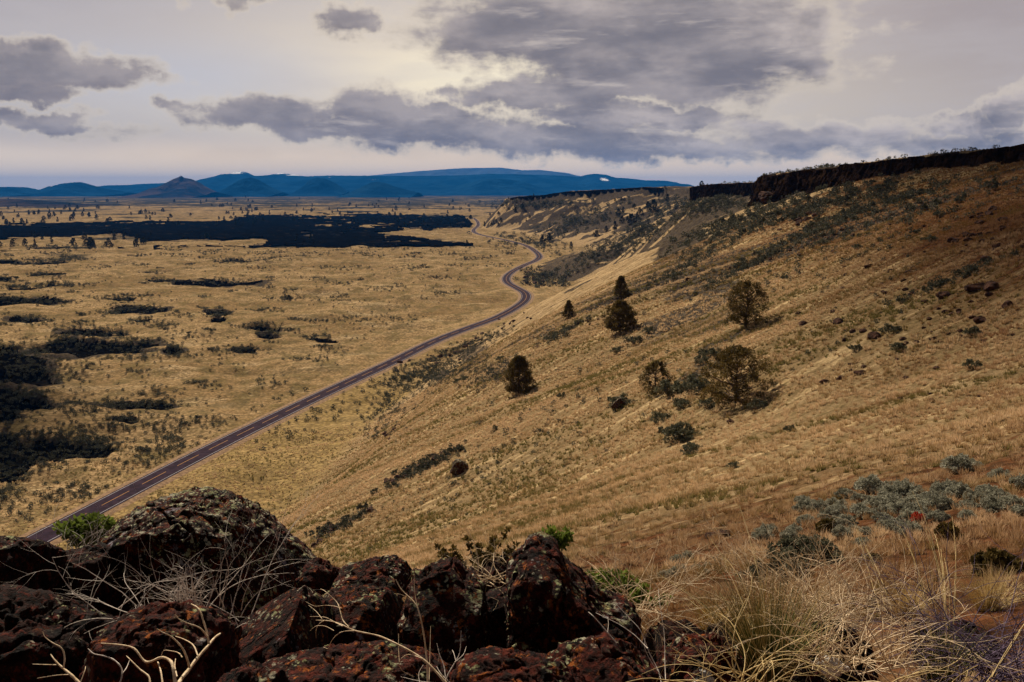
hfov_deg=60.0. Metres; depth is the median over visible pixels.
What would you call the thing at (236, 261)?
lava hollow
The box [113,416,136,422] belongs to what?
lava hollow
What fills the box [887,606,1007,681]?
grass clump
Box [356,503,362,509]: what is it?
brush
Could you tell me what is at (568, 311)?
juniper tree
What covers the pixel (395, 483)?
brush
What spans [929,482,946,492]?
sagebrush
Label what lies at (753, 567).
brush
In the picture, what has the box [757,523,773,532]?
sagebrush
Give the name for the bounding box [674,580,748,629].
grass clump
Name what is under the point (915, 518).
red plant
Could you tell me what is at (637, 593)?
green shrub
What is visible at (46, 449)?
lava hollow
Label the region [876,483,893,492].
sagebrush
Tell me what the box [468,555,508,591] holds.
weed
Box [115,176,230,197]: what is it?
butte
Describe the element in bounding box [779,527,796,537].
sagebrush
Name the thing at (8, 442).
lava hollow
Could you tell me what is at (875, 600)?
brush
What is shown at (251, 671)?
rock
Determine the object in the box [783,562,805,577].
brush
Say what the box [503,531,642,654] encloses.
rock
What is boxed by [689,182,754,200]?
rimrock cliff
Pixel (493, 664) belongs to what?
rock
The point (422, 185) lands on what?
mountain range
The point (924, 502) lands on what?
sagebrush
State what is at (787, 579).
brush
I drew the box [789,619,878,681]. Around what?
rock
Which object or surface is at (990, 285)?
boulder
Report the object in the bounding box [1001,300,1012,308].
boulder
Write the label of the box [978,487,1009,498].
sagebrush
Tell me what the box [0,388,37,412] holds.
lava hollow
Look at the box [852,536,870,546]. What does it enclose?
sagebrush
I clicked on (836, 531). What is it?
sagebrush
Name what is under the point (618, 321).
juniper tree
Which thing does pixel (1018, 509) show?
sagebrush
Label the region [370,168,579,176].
mountain range
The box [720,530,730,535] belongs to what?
boulder
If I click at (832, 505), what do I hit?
sagebrush
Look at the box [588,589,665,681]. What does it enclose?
dead twig
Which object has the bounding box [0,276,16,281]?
lava hollow
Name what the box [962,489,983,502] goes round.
sagebrush
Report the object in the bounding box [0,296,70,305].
lava hollow
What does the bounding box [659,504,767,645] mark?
grass stalk
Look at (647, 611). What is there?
dry weed
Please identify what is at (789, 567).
brush
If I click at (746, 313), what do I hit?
juniper tree
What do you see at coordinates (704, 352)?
sagebrush
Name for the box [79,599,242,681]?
rock
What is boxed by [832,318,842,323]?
boulder
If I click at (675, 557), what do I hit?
sagebrush
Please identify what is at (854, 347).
sagebrush
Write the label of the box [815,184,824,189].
brush
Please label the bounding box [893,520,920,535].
sagebrush
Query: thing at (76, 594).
dry weed
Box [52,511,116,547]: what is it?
green shrub
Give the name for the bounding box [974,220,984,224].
boulder
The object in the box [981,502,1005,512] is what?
sagebrush
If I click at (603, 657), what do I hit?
rock
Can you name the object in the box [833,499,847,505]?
sagebrush
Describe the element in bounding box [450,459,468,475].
boulder
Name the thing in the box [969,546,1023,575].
dark shrub
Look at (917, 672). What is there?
dry weed
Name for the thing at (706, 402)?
sagebrush
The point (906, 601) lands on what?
grass clump
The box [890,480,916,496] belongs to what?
sagebrush
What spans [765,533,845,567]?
dark shrub
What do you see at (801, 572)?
brush
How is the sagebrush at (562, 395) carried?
on the ground at (474, 298)
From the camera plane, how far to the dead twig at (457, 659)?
3.19 m
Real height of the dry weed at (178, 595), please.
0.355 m
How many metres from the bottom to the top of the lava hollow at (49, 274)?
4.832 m
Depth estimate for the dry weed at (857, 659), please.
4.18 m
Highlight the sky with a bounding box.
[0,0,1023,189]
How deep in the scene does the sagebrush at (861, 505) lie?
32.06 m
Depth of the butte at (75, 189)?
12883.66 m
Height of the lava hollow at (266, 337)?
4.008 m
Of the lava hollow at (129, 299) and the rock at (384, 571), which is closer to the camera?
the rock at (384, 571)
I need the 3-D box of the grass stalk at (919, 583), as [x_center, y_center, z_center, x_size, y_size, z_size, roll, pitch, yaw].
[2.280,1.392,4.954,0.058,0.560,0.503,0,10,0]
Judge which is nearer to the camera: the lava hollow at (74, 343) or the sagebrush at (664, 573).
the sagebrush at (664, 573)
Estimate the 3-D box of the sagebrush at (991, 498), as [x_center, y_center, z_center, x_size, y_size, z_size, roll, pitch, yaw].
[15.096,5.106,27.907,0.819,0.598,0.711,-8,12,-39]
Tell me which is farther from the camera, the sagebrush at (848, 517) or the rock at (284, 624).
the sagebrush at (848, 517)
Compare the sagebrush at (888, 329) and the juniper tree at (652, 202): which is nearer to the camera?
the sagebrush at (888, 329)
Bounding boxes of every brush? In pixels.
[303,530,315,536]
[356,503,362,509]
[356,512,367,517]
[370,488,380,493]
[387,482,400,488]
[390,469,399,474]
[734,569,759,581]
[747,559,763,572]
[760,562,782,570]
[770,563,791,572]
[779,573,804,587]
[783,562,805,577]
[790,565,805,577]
[795,563,814,578]
[812,215,822,220]
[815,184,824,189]
[867,593,897,609]
[873,187,883,193]
[909,229,920,233]
[920,203,927,209]
[933,210,945,216]
[953,269,964,274]
[954,198,964,202]
[985,178,997,184]
[991,181,998,188]
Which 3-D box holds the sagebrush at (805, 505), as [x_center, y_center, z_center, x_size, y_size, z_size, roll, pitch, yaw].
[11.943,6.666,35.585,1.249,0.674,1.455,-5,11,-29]
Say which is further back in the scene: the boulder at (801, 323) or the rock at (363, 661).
the boulder at (801, 323)
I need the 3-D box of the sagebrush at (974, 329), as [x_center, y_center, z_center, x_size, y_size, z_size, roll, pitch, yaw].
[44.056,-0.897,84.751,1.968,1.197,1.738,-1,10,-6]
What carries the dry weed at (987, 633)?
on the ground at (474, 298)
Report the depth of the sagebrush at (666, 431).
89.78 m
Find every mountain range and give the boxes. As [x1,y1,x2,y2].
[97,172,692,195]
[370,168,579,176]
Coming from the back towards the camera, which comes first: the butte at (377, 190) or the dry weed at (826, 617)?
the butte at (377, 190)
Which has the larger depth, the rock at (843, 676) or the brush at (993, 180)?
the brush at (993, 180)
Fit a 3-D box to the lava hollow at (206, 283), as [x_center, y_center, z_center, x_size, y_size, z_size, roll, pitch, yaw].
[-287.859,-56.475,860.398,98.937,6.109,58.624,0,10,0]
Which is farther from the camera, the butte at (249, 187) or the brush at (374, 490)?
the butte at (249, 187)
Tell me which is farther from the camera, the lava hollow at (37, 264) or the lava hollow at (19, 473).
the lava hollow at (37, 264)
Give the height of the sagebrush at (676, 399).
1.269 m
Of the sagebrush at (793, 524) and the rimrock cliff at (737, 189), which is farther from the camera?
the rimrock cliff at (737, 189)
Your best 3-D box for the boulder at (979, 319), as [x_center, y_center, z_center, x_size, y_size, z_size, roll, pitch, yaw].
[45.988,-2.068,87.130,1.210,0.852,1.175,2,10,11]
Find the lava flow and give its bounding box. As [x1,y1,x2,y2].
[0,211,472,250]
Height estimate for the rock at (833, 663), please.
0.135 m
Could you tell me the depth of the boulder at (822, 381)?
88.33 m
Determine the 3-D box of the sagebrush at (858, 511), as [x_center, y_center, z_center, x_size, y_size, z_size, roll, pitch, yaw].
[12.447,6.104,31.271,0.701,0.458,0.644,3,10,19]
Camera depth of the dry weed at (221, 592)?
5.42 m
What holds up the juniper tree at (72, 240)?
on the ground at (474, 298)
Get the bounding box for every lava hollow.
[0,261,19,263]
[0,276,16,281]
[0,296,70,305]
[0,345,19,355]
[0,353,46,383]
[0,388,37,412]
[0,398,52,419]
[0,415,16,421]
[0,433,16,454]
[0,454,36,476]
[0,474,19,483]
[2,373,55,385]
[4,439,115,465]
[9,287,36,289]
[9,316,40,322]
[13,262,58,264]
[27,272,65,276]
[31,339,158,356]
[35,246,91,248]
[53,338,83,344]
[59,329,125,336]
[88,442,107,451]
[108,401,173,409]
[110,305,167,313]
[113,297,135,300]
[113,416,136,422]
[163,348,181,353]
[174,278,262,286]
[204,309,229,315]
[211,317,225,322]
[221,259,249,262]
[231,346,255,352]
[247,326,279,331]
[259,335,277,338]
[309,337,336,342]
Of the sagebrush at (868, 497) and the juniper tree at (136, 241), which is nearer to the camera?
the sagebrush at (868, 497)
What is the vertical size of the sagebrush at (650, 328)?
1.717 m
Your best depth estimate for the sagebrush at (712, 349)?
123.24 m
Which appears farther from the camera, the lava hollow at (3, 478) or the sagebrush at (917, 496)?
the lava hollow at (3, 478)
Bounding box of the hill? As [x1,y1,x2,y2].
[0,199,122,206]
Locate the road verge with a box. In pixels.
[19,218,543,544]
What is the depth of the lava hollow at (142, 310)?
661.44 m
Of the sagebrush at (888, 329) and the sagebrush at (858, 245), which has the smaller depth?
the sagebrush at (888, 329)
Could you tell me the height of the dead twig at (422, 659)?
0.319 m
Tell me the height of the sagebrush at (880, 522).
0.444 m
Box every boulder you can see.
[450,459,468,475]
[611,396,626,409]
[705,532,722,537]
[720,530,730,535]
[758,191,772,204]
[799,321,806,325]
[819,379,829,383]
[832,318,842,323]
[853,370,865,374]
[867,331,880,338]
[935,291,950,298]
[947,237,959,241]
[964,282,984,291]
[973,315,986,322]
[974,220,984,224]
[983,281,998,291]
[984,292,992,296]
[985,210,992,214]
[992,243,1001,247]
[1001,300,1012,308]
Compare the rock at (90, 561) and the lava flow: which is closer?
the rock at (90, 561)
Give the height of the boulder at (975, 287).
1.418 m
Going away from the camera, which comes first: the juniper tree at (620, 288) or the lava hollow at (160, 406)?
the juniper tree at (620, 288)
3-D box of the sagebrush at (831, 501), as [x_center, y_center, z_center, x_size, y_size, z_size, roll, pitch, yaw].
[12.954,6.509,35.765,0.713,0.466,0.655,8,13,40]
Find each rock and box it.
[0,535,67,594]
[0,583,119,681]
[60,543,124,615]
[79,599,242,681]
[99,486,315,623]
[217,660,289,681]
[239,585,337,663]
[262,640,454,681]
[295,557,339,594]
[322,583,403,644]
[330,555,411,597]
[397,557,491,668]
[449,646,587,681]
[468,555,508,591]
[486,587,508,648]
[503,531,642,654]
[547,632,671,681]
[641,619,707,662]
[656,632,748,681]
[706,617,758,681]
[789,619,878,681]
[809,655,850,679]
[911,618,1004,676]
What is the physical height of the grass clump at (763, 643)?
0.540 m
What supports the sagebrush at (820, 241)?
on the ground at (474, 298)
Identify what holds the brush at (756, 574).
on the ground at (474, 298)
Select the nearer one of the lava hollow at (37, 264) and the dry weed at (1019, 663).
the dry weed at (1019, 663)
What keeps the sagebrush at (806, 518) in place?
on the ground at (474, 298)
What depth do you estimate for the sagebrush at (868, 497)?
33.32 m
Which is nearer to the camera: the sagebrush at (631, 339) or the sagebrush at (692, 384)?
the sagebrush at (692, 384)
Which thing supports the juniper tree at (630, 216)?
on the ground at (474, 298)
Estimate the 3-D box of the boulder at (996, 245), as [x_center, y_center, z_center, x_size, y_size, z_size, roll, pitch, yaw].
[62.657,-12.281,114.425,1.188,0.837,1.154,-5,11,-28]
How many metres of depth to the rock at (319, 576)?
6.84 m
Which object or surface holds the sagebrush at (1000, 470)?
on the ground at (474, 298)
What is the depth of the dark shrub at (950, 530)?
21.35 m
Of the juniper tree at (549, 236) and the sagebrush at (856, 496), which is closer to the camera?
the sagebrush at (856, 496)
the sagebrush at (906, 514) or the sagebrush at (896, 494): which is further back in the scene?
the sagebrush at (896, 494)
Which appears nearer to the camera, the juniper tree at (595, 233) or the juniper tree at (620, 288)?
the juniper tree at (620, 288)
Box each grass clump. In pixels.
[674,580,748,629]
[677,560,852,681]
[687,558,822,652]
[873,573,943,620]
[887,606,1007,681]
[945,565,1023,611]
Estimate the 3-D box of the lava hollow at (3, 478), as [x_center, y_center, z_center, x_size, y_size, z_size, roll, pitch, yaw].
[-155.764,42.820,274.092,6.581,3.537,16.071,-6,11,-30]
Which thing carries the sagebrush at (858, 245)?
on the ground at (474, 298)
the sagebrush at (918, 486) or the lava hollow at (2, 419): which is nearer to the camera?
the sagebrush at (918, 486)
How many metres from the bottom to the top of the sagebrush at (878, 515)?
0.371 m
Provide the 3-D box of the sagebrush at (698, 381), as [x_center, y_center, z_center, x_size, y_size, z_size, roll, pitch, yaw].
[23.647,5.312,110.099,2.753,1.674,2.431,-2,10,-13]
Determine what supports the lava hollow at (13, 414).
on the ground at (474, 298)
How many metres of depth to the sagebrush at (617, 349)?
174.93 m
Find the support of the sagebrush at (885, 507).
on the ground at (474, 298)
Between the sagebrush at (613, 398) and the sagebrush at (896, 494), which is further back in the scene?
the sagebrush at (613, 398)
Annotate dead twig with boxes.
[36,631,85,681]
[88,649,129,681]
[101,604,220,681]
[307,589,446,681]
[395,575,430,681]
[403,639,465,681]
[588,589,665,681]
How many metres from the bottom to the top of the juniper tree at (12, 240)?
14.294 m
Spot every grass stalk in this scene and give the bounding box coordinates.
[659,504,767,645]
[799,507,891,608]
[900,527,934,653]
[906,624,1023,681]
[912,491,955,645]
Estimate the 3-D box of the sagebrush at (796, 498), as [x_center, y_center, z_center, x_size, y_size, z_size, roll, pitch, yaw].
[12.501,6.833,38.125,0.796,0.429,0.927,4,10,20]
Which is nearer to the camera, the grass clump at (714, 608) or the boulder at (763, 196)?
the grass clump at (714, 608)
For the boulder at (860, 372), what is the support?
on the ground at (474, 298)
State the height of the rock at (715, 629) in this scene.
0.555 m
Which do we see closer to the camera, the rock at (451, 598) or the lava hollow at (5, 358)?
the rock at (451, 598)
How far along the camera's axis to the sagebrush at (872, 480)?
37.30 m
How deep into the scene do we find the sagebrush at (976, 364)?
72.78 m
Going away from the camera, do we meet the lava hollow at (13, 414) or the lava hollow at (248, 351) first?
the lava hollow at (13, 414)
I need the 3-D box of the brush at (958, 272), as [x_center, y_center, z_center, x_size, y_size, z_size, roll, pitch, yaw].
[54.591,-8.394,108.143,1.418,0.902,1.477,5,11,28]
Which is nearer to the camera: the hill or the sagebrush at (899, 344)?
the sagebrush at (899, 344)
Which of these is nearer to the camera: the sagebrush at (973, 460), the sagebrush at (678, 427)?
the sagebrush at (973, 460)
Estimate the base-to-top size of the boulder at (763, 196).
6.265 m
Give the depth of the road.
331.57 m
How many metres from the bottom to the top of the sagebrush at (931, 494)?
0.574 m
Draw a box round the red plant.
[909,511,924,522]
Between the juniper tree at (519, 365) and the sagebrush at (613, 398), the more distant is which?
the juniper tree at (519, 365)
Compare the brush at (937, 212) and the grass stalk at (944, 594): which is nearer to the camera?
the grass stalk at (944, 594)
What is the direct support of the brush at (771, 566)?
on the ground at (474, 298)
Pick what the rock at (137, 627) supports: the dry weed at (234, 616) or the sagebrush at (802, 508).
the dry weed at (234, 616)
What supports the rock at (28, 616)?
on the ground at (474, 298)
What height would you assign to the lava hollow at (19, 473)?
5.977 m
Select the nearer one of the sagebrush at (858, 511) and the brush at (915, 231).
the sagebrush at (858, 511)
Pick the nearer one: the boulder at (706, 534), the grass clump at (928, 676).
the grass clump at (928, 676)
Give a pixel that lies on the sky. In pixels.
(93, 92)
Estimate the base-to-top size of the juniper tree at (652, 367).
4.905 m
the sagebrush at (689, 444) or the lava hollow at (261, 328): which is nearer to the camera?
the sagebrush at (689, 444)
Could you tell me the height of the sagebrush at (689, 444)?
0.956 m
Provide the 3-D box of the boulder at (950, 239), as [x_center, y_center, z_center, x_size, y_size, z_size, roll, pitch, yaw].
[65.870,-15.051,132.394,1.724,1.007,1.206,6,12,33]
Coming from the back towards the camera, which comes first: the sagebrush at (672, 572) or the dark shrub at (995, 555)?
the sagebrush at (672, 572)
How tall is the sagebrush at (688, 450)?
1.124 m
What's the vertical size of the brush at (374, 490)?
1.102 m
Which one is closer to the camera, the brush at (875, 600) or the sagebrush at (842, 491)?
the brush at (875, 600)
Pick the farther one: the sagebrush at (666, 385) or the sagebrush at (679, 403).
the sagebrush at (666, 385)
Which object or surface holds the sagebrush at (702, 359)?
on the ground at (474, 298)
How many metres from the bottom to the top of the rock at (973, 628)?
0.480 m
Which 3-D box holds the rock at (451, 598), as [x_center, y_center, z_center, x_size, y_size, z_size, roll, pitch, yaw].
[-0.428,1.882,5.724,0.598,1.034,1.062,0,10,0]
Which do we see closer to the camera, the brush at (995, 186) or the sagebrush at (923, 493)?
the sagebrush at (923, 493)
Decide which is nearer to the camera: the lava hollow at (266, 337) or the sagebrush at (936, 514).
the sagebrush at (936, 514)
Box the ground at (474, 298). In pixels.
[0,148,1023,681]
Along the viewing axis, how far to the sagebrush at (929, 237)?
137.23 m
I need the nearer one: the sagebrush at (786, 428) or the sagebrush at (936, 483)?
the sagebrush at (936, 483)
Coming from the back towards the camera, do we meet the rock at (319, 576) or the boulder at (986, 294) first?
the boulder at (986, 294)
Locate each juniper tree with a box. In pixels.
[10,238,14,245]
[69,237,76,244]
[86,240,92,247]
[133,239,139,246]
[500,355,537,393]
[545,233,552,240]
[560,300,575,316]
[592,230,599,236]
[601,299,638,332]
[612,275,629,297]
[625,213,637,222]
[638,360,675,394]
[648,199,659,210]
[699,344,776,408]
[722,279,768,326]
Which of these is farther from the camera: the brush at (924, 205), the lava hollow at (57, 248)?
the lava hollow at (57, 248)
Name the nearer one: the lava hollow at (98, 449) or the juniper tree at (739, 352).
the juniper tree at (739, 352)
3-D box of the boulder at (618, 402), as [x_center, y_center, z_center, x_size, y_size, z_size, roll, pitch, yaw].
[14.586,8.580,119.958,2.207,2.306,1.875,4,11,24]
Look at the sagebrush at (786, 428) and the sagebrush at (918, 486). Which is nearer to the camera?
the sagebrush at (918, 486)
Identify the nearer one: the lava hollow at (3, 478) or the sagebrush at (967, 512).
the sagebrush at (967, 512)
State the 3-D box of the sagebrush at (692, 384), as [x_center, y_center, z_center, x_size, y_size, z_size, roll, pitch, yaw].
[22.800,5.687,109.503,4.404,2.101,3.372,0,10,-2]
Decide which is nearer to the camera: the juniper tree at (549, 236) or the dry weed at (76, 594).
the dry weed at (76, 594)
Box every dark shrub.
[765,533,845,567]
[815,517,835,532]
[858,552,886,566]
[933,521,964,540]
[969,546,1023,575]
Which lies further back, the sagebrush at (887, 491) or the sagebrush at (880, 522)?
the sagebrush at (887, 491)
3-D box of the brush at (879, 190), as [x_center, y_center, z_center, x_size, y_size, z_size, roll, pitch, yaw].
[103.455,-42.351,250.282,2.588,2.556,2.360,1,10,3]
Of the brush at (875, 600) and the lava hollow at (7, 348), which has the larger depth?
the lava hollow at (7, 348)
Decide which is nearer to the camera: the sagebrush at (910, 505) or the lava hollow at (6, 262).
the sagebrush at (910, 505)
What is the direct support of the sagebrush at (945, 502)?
on the ground at (474, 298)
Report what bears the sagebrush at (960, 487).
on the ground at (474, 298)
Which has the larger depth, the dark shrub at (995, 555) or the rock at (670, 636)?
the dark shrub at (995, 555)
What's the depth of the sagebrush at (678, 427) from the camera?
90.56 m
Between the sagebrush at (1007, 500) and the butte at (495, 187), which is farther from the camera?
the butte at (495, 187)
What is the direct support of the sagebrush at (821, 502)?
on the ground at (474, 298)
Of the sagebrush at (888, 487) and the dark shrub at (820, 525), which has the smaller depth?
the dark shrub at (820, 525)
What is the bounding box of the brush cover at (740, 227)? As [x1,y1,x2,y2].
[0,145,1022,549]
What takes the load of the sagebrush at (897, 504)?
on the ground at (474, 298)
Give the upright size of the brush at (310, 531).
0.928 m
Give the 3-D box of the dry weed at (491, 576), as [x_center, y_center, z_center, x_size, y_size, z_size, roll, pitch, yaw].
[-0.248,1.643,6.106,0.882,0.650,1.010,-2,10,-13]
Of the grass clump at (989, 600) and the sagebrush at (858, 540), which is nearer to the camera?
the grass clump at (989, 600)
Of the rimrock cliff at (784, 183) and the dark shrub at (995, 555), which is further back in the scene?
the rimrock cliff at (784, 183)
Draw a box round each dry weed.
[4,530,207,639]
[29,499,118,548]
[95,465,322,621]
[143,554,217,606]
[221,594,254,629]
[422,522,507,613]
[563,485,757,653]
[628,553,856,681]
[648,523,1023,681]
[655,499,956,679]
[790,459,1023,681]
[815,646,978,681]
[835,526,1023,681]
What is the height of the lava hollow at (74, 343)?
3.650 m
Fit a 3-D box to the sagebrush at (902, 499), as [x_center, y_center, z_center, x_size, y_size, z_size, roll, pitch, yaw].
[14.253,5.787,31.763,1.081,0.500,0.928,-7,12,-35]
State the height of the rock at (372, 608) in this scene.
0.755 m
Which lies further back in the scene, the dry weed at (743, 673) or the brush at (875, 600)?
the brush at (875, 600)
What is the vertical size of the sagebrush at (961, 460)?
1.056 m
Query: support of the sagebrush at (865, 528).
on the ground at (474, 298)
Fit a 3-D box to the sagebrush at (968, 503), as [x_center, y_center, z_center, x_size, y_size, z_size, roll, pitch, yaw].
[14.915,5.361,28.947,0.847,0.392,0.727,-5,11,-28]
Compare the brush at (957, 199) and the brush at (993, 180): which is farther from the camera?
the brush at (993, 180)
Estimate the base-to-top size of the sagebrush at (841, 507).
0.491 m
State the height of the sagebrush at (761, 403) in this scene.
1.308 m
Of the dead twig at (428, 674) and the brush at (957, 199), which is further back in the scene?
the brush at (957, 199)
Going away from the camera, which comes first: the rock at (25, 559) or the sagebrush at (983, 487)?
the rock at (25, 559)
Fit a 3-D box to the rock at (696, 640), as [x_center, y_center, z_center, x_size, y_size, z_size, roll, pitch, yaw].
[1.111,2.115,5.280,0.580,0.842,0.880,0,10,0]
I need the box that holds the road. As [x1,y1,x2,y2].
[26,218,542,541]
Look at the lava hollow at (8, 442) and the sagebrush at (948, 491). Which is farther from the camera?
the lava hollow at (8, 442)
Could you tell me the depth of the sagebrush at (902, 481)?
36.12 m
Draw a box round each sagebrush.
[556,391,566,397]
[607,392,630,407]
[610,346,623,352]
[627,335,641,343]
[641,326,654,332]
[649,411,671,423]
[653,378,682,395]
[657,570,670,577]
[658,420,700,443]
[667,566,680,575]
[669,554,685,561]
[670,422,694,437]
[672,397,685,403]
[673,382,692,393]
[674,399,692,407]
[678,378,706,394]
[680,444,699,454]
[682,374,703,385]
[682,441,702,447]
[682,551,692,557]
[694,354,708,363]
[695,378,709,387]
[697,348,712,356]
[698,396,715,407]
[706,347,721,354]
[726,461,738,468]
[747,397,768,409]
[751,527,774,540]
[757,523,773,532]
[766,523,777,532]
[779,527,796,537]
[783,425,795,430]
[787,522,803,532]
[788,526,800,534]
[791,498,820,512]
[793,495,810,503]
[796,497,815,510]
[796,514,816,524]
[809,497,827,510]
[814,239,830,245]
[816,506,840,519]
[824,497,836,504]
[825,504,845,509]
[829,518,839,527]
[831,524,853,536]
[833,487,856,498]
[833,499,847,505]
[833,505,848,513]
[836,514,858,526]
[847,344,861,351]
[847,524,864,532]
[849,493,866,501]
[849,502,870,513]
[851,243,861,248]
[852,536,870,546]
[853,474,884,493]
[855,508,873,518]
[859,526,873,534]
[864,494,879,507]
[868,493,899,508]
[871,511,892,520]
[874,504,895,514]
[875,516,898,529]
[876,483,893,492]
[877,488,899,495]
[878,322,901,334]
[881,483,905,495]
[882,517,907,530]
[887,501,904,513]
[888,342,906,351]
[889,492,903,497]
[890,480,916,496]
[893,478,911,484]
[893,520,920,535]
[896,496,915,502]
[898,510,927,523]
[902,501,927,515]
[904,494,922,501]
[906,488,922,495]
[911,484,926,490]
[914,498,940,509]
[919,234,939,241]
[920,490,937,495]
[923,491,943,498]
[926,509,951,521]
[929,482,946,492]
[929,495,954,510]
[931,478,952,494]
[939,452,977,474]
[941,486,962,498]
[944,480,963,488]
[950,482,970,494]
[954,499,980,508]
[955,457,983,469]
[957,509,976,520]
[962,325,983,335]
[962,358,982,368]
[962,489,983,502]
[974,483,997,492]
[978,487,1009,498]
[979,493,1000,510]
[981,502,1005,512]
[987,467,1010,479]
[997,494,1023,507]
[1008,503,1023,515]
[1009,473,1023,488]
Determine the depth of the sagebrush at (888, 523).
27.91 m
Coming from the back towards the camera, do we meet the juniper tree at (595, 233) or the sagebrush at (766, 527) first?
the juniper tree at (595, 233)
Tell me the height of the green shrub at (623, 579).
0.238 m
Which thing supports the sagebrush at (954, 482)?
on the ground at (474, 298)
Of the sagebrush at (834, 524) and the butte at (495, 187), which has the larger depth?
the butte at (495, 187)
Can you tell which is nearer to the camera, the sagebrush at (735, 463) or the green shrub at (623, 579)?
the green shrub at (623, 579)
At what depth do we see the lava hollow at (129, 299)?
725.33 m
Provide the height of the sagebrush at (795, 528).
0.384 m
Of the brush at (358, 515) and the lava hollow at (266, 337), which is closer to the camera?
the brush at (358, 515)
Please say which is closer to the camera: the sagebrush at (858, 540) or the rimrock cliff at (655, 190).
the sagebrush at (858, 540)
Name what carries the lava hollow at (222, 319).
on the ground at (474, 298)
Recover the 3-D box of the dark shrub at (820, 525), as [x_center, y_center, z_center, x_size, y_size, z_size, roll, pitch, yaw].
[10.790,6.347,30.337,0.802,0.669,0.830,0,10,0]
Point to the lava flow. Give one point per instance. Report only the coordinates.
(278, 229)
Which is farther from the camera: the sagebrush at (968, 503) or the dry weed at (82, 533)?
the sagebrush at (968, 503)
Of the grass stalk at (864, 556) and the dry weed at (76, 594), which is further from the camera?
the grass stalk at (864, 556)
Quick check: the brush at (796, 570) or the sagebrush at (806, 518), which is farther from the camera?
the sagebrush at (806, 518)
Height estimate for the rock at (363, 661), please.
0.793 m
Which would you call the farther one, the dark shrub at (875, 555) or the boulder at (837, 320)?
the boulder at (837, 320)
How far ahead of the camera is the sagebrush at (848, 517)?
30.02 m
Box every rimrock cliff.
[510,187,663,200]
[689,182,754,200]
[747,144,1023,206]
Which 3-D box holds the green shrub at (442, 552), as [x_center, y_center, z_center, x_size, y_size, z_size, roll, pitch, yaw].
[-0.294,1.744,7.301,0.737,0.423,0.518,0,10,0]
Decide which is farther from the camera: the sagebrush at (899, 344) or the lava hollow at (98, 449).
the lava hollow at (98, 449)
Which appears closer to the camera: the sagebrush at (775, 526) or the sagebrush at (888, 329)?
the sagebrush at (775, 526)
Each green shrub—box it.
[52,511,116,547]
[434,526,520,570]
[541,523,573,551]
[585,566,639,593]
[628,576,673,609]
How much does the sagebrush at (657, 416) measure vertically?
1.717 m
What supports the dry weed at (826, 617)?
on the ground at (474, 298)
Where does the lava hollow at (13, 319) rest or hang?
on the ground at (474, 298)
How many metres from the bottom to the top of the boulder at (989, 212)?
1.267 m
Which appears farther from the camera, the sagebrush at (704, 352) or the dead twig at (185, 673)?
the sagebrush at (704, 352)
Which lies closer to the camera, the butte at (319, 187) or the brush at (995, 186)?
the brush at (995, 186)
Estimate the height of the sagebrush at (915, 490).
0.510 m
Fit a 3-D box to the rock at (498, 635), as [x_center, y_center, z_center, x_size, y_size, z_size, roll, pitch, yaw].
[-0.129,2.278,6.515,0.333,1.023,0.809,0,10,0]
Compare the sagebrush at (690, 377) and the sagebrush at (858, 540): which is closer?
the sagebrush at (858, 540)
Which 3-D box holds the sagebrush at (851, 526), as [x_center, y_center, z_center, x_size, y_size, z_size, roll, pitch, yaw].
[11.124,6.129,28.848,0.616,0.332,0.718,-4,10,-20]
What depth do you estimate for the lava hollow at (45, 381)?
430.29 m
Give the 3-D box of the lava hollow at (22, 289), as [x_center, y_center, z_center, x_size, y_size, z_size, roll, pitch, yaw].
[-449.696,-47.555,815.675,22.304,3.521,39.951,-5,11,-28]
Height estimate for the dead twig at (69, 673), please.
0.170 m
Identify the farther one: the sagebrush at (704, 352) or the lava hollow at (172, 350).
the lava hollow at (172, 350)
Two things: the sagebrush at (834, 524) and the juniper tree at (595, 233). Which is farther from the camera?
the juniper tree at (595, 233)
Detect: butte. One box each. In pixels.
[0,187,38,196]
[17,182,136,195]
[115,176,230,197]
[199,177,287,196]
[284,178,349,195]
[335,182,422,197]
[438,179,557,195]
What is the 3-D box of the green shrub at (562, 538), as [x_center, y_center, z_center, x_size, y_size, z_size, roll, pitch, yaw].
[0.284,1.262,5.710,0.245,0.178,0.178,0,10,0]
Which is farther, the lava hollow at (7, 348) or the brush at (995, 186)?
the lava hollow at (7, 348)
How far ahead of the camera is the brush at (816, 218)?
241.17 m
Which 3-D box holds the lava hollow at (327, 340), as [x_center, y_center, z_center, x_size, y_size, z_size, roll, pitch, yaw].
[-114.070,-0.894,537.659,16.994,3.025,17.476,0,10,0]
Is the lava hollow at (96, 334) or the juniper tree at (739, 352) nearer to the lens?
the juniper tree at (739, 352)
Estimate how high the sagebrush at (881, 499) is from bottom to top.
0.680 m
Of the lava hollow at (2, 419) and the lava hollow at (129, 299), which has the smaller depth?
the lava hollow at (2, 419)
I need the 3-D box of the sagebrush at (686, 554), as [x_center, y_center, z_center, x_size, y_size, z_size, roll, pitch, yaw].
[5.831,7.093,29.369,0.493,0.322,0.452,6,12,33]
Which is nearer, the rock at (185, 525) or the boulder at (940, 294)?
the rock at (185, 525)
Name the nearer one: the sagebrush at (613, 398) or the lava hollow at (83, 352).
the sagebrush at (613, 398)

